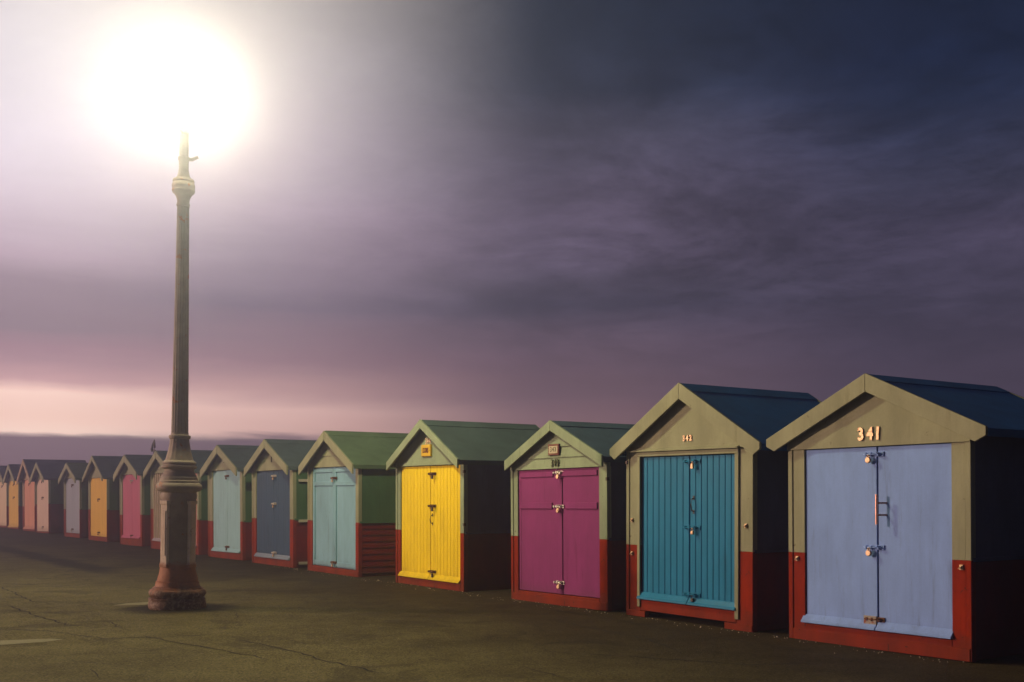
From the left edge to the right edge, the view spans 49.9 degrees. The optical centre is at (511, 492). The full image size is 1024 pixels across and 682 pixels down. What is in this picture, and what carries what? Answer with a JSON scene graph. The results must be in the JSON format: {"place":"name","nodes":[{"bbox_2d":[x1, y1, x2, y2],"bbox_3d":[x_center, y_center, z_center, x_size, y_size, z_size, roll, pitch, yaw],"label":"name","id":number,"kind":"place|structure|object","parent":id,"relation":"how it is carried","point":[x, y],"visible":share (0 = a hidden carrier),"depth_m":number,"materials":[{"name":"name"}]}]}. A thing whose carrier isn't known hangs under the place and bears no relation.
{"place":"outdoors","nodes":[
{"label":"outdoors","id":0,"kind":"place"},
{"bbox_2d":[151,440,155,453],"bbox_3d":[-9.869,-1.219,30.290,0.076,0.459,0.398,0,0,-35],"label":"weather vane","id":1,"kind":"object","parent":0,"point":[154,445],"visible":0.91,"depth_m":30.26,"materials":[{"name":"metal"}]},
{"bbox_2d":[0,527,1023,681],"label":"ground","id":2,"kind":"structure","parent":0,"point":[73,609],"depth_m":10.97,"materials":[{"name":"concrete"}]},
{"bbox_2d":[0,466,7,527],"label":"beach hut","id":3,"kind":"object","parent":2,"relation":"on","point":[4,505],"visible":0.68,"depth_m":44.85,"materials":[{"name":"green paint"}]},
{"bbox_2d":[0,482,2,525],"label":"door","id":4,"kind":"structure","parent":3,"relation":"in","point":[1,489],"depth_m":45.38,"materials":[{"name":"pink wood"}]},
{"bbox_2d":[1,483,6,525],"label":"door","id":5,"kind":"structure","parent":3,"relation":"in","point":[4,486],"depth_m":44.85,"materials":[{"name":"wood"}]},
{"bbox_2d":[3,464,22,528],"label":"beach hut","id":6,"kind":"object","parent":2,"relation":"on","point":[15,506],"visible":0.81,"depth_m":43.13,"materials":[{"name":"green paint"}]},
{"bbox_2d":[8,481,13,526],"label":"door","id":7,"kind":"structure","parent":6,"relation":"in","point":[11,487],"depth_m":43.66,"materials":[{"name":"wood"}]},
{"bbox_2d":[13,481,17,526],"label":"door","id":8,"kind":"structure","parent":6,"relation":"in","point":[15,497],"depth_m":43.00,"materials":[{"name":"wood"}]},
{"bbox_2d":[29,462,65,532],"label":"beach hut","id":9,"kind":"object","parent":2,"relation":"on","point":[49,489],"visible":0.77,"depth_m":38.42,"materials":[{"name":"green paint"}]},
{"bbox_2d":[37,479,42,530],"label":"door","id":10,"kind":"structure","parent":9,"relation":"in","point":[39,485],"depth_m":39.44,"materials":[{"name":"wood"}]},
{"bbox_2d":[41,480,47,530],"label":"door","id":11,"kind":"structure","parent":9,"relation":"in","point":[45,484],"depth_m":38.64,"materials":[{"name":"wood"}]},
{"bbox_2d":[16,459,86,531],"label":"beach hut","id":12,"kind":"object","parent":2,"relation":"on","point":[28,499],"visible":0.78,"depth_m":41.00,"materials":[{"name":"green paint"}]},
{"bbox_2d":[23,480,29,528],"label":"door","id":13,"kind":"structure","parent":12,"relation":"in","point":[26,488],"depth_m":41.14,"materials":[{"name":"pink wood"}]},
{"bbox_2d":[28,482,34,529],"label":"door","id":14,"kind":"structure","parent":12,"relation":"in","point":[32,522],"depth_m":40.41,"materials":[{"name":"wood"}]},
{"bbox_2d":[58,462,87,537],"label":"beach hut","id":15,"kind":"object","parent":2,"relation":"on","point":[75,504],"visible":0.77,"depth_m":35.09,"materials":[{"name":"green paint"}]},
{"bbox_2d":[66,478,72,532],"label":"door","id":16,"kind":"structure","parent":15,"relation":"in","point":[69,490],"depth_m":35.74,"materials":[{"name":"grey wood"}]},
{"bbox_2d":[71,480,78,533],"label":"door","id":17,"kind":"structure","parent":15,"relation":"in","point":[75,528],"depth_m":35.09,"materials":[{"name":"wood"}]},
{"bbox_2d":[82,456,122,541],"bbox_3d":[-11.586,0.181,33.313,2.207,2.537,2.280,0,0,-35],"label":"beach hut","id":18,"kind":"object","parent":2,"relation":"on","point":[103,506],"visible":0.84,"depth_m":32.41,"materials":[{"name":"green paint"}]},
{"bbox_2d":[91,478,98,535],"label":"door","id":19,"kind":"structure","parent":18,"relation":"in","point":[94,481],"depth_m":33.16,"materials":[{"name":"wood"}]},
{"bbox_2d":[97,478,106,536],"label":"door","id":20,"kind":"structure","parent":18,"relation":"in","point":[102,498],"depth_m":32.41,"materials":[{"name":"wood"}]},
{"bbox_2d":[113,454,152,545],"bbox_3d":[-9.615,0.213,30.471,2.207,2.474,2.240,0,-1,-35],"label":"beach hut","id":21,"kind":"object","parent":2,"relation":"on","point":[135,508],"visible":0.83,"depth_m":29.72,"materials":[{"name":"green paint"}]},
{"bbox_2d":[121,474,131,537],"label":"door","id":22,"kind":"structure","parent":21,"relation":"in","point":[127,486],"depth_m":30.27,"materials":[{"name":"pink wood"}]},
{"bbox_2d":[130,474,139,538],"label":"door","id":23,"kind":"structure","parent":21,"relation":"in","point":[135,483],"depth_m":29.59,"materials":[{"name":"wood"}]},
{"bbox_2d":[143,451,167,548],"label":"beach hut","id":24,"kind":"object","parent":2,"relation":"on","point":[154,469],"visible":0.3,"depth_m":28.08,"materials":[{"name":"green paint"}]},
{"bbox_2d":[152,473,162,540],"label":"door","id":25,"kind":"structure","parent":24,"relation":"in","point":[156,477],"depth_m":28.00,"materials":[{"name":"beige wood"}]},
{"bbox_2d":[148,60,206,610],"bbox_3d":[-4.145,-1.974,13.802,0.709,6.890,0.710,1,0,0],"label":"lamp post","id":26,"kind":"object","parent":2,"relation":"on","point":[177,587],"visible":1,"depth_m":13.67,"materials":[{"name":"metal"}]},
{"bbox_2d":[191,450,212,554],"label":"beach hut","id":27,"kind":"object","parent":2,"relation":"on","point":[200,457],"visible":0.16,"depth_m":25.49,"materials":[{"name":"green paint"}]},
{"bbox_2d":[195,474,196,546],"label":"door","id":28,"kind":"structure","parent":27,"relation":"in","point":[195,474],"depth_m":25.59,"materials":[{"name":"wood"}]},
{"bbox_2d":[200,445,258,559],"bbox_3d":[-5.509,0.208,24.549,2.207,2.484,2.240,0,-1,-35],"label":"beach hut","id":29,"kind":"object","parent":2,"relation":"on","point":[229,510],"visible":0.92,"depth_m":23.84,"materials":[{"name":"painted wood"},{"name":"grey green roofing felt"},{"name":"dark red paint"}]},
{"bbox_2d":[211,470,227,551],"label":"door","id":30,"kind":"structure","parent":29,"relation":"in","point":[219,481],"depth_m":24.29,"materials":[{"name":"wood"}]},
{"bbox_2d":[224,470,239,552],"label":"door","id":31,"kind":"structure","parent":29,"relation":"in","point":[233,482],"depth_m":23.64,"materials":[{"name":"wood"}]},
{"bbox_2d":[244,439,316,567],"bbox_3d":[-3.999,0.198,22.381,2.197,2.504,2.200,0,0,-35],"label":"beach hut","id":32,"kind":"object","parent":2,"relation":"on","point":[279,511],"visible":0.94,"depth_m":21.63,"materials":[{"name":"green paint"}]},
{"bbox_2d":[254,470,273,557],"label":"door","id":33,"kind":"structure","parent":32,"relation":"in","point":[265,484],"depth_m":22.18,"materials":[{"name":"blue wood"}]},
{"bbox_2d":[271,470,290,559],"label":"door","id":34,"kind":"structure","parent":32,"relation":"in","point":[281,503],"depth_m":21.51,"materials":[{"name":"wood"}]},
{"bbox_2d":[298,430,408,576],"bbox_3d":[-2.434,0.178,20.123,2.197,2.544,2.220,0,0,-35],"label":"beach hut","id":35,"kind":"object","parent":2,"relation":"on","point":[351,502],"visible":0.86,"depth_m":19.20,"materials":[{"name":"green paint"}]},
{"bbox_2d":[313,467,333,566],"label":"door","id":36,"kind":"structure","parent":35,"relation":"in","point":[323,488],"depth_m":19.97,"materials":[{"name":"wood"}]},
{"bbox_2d":[330,467,355,569],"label":"door","id":37,"kind":"structure","parent":35,"relation":"in","point":[344,480],"depth_m":19.25,"materials":[{"name":"wood"}]},
{"bbox_2d":[386,419,539,591],"bbox_3d":[-0.506,0.171,17.352,2.187,2.557,2.150,0,0,-35],"label":"beach hut","id":38,"kind":"object","parent":2,"relation":"on","point":[453,505],"visible":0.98,"depth_m":16.47,"materials":[{"name":"wood"}]},
{"bbox_2d":[398,466,430,578],"bbox_3d":[-1.519,0.468,17.184,0.098,1.737,0.931,0,0,-35],"label":"door","id":39,"kind":"structure","parent":38,"relation":"in","point":[416,481],"depth_m":17.16,"materials":[{"name":"yellow wood"}]},
{"bbox_2d":[427,465,459,583],"bbox_3d":[-1.008,0.468,16.452,0.098,1.737,0.928,0,0,-35],"label":"door","id":40,"kind":"structure","parent":38,"relation":"in","point":[445,479],"depth_m":16.44,"materials":[{"name":"wood"}]},
{"bbox_2d":[504,420,634,610],"bbox_3d":[1.366,0.264,14.696,2.137,2.372,2.082,0,-1,-35],"label":"beach hut","id":41,"kind":"object","parent":2,"relation":"on","point":[568,510],"visible":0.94,"depth_m":13.99,"materials":[{"name":"wood"}]},
{"bbox_2d":[519,469,557,593],"bbox_3d":[0.351,0.507,14.520,0.056,1.607,0.860,0,-1,-35],"label":"door","id":42,"kind":"structure","parent":41,"relation":"in","point":[538,519],"depth_m":14.51,"materials":[{"name":"pink wood"}]},
{"bbox_2d":[552,467,599,597],"bbox_3d":[0.807,0.499,13.828,0.095,1.607,0.926,0,-1,-35],"label":"door","id":43,"kind":"structure","parent":41,"relation":"in","point":[577,506],"depth_m":13.80,"materials":[{"name":"wood"}]},
{"bbox_2d":[610,383,820,631],"bbox_3d":[2.715,0.121,12.742,2.147,2.657,2.370,0,0,-35],"label":"beach hut","id":44,"kind":"object","parent":2,"relation":"on","point":[707,529],"visible":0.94,"depth_m":12.01,"materials":[{"name":"wood"}]},
{"bbox_2d":[636,456,689,604],"bbox_3d":[1.724,0.421,12.514,0.098,1.648,0.821,0,0,-35],"label":"door","id":45,"kind":"structure","parent":44,"relation":"in","point":[665,480],"depth_m":12.48,"materials":[{"name":"teal wood"}]},
{"bbox_2d":[683,454,735,610],"bbox_3d":[2.145,0.423,11.903,0.098,1.648,0.806,0,0,-35],"label":"door","id":46,"kind":"structure","parent":44,"relation":"in","point":[712,477],"depth_m":11.89,"materials":[{"name":"blue wood"}]},
{"bbox_2d":[766,373,1023,661],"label":"beach hut","id":47,"kind":"object","parent":2,"relation":"on","point":[906,512],"visible":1,"depth_m":9.93,"materials":[{"name":"wood"}]},
{"bbox_2d":[801,447,878,629],"bbox_3d":[3.120,0.430,10.493,0.094,1.697,0.864,0,0,-35],"label":"door","id":48,"kind":"structure","parent":47,"relation":"in","point":[843,581],"depth_m":10.47,"materials":[{"name":"wood"}]},
{"bbox_2d":[863,443,952,638],"bbox_3d":[3.536,0.425,9.865,0.128,1.697,0.913,0,0,-35],"label":"door","id":49,"kind":"structure","parent":47,"relation":"in","point":[914,494],"depth_m":9.81,"materials":[{"name":"blue wood"}]},
{"bbox_2d":[0,0,1023,465],"label":"sky","id":50,"kind":"structure","parent":0,"point":[402,213],"materials":[{"name":"purple"}]}
]}

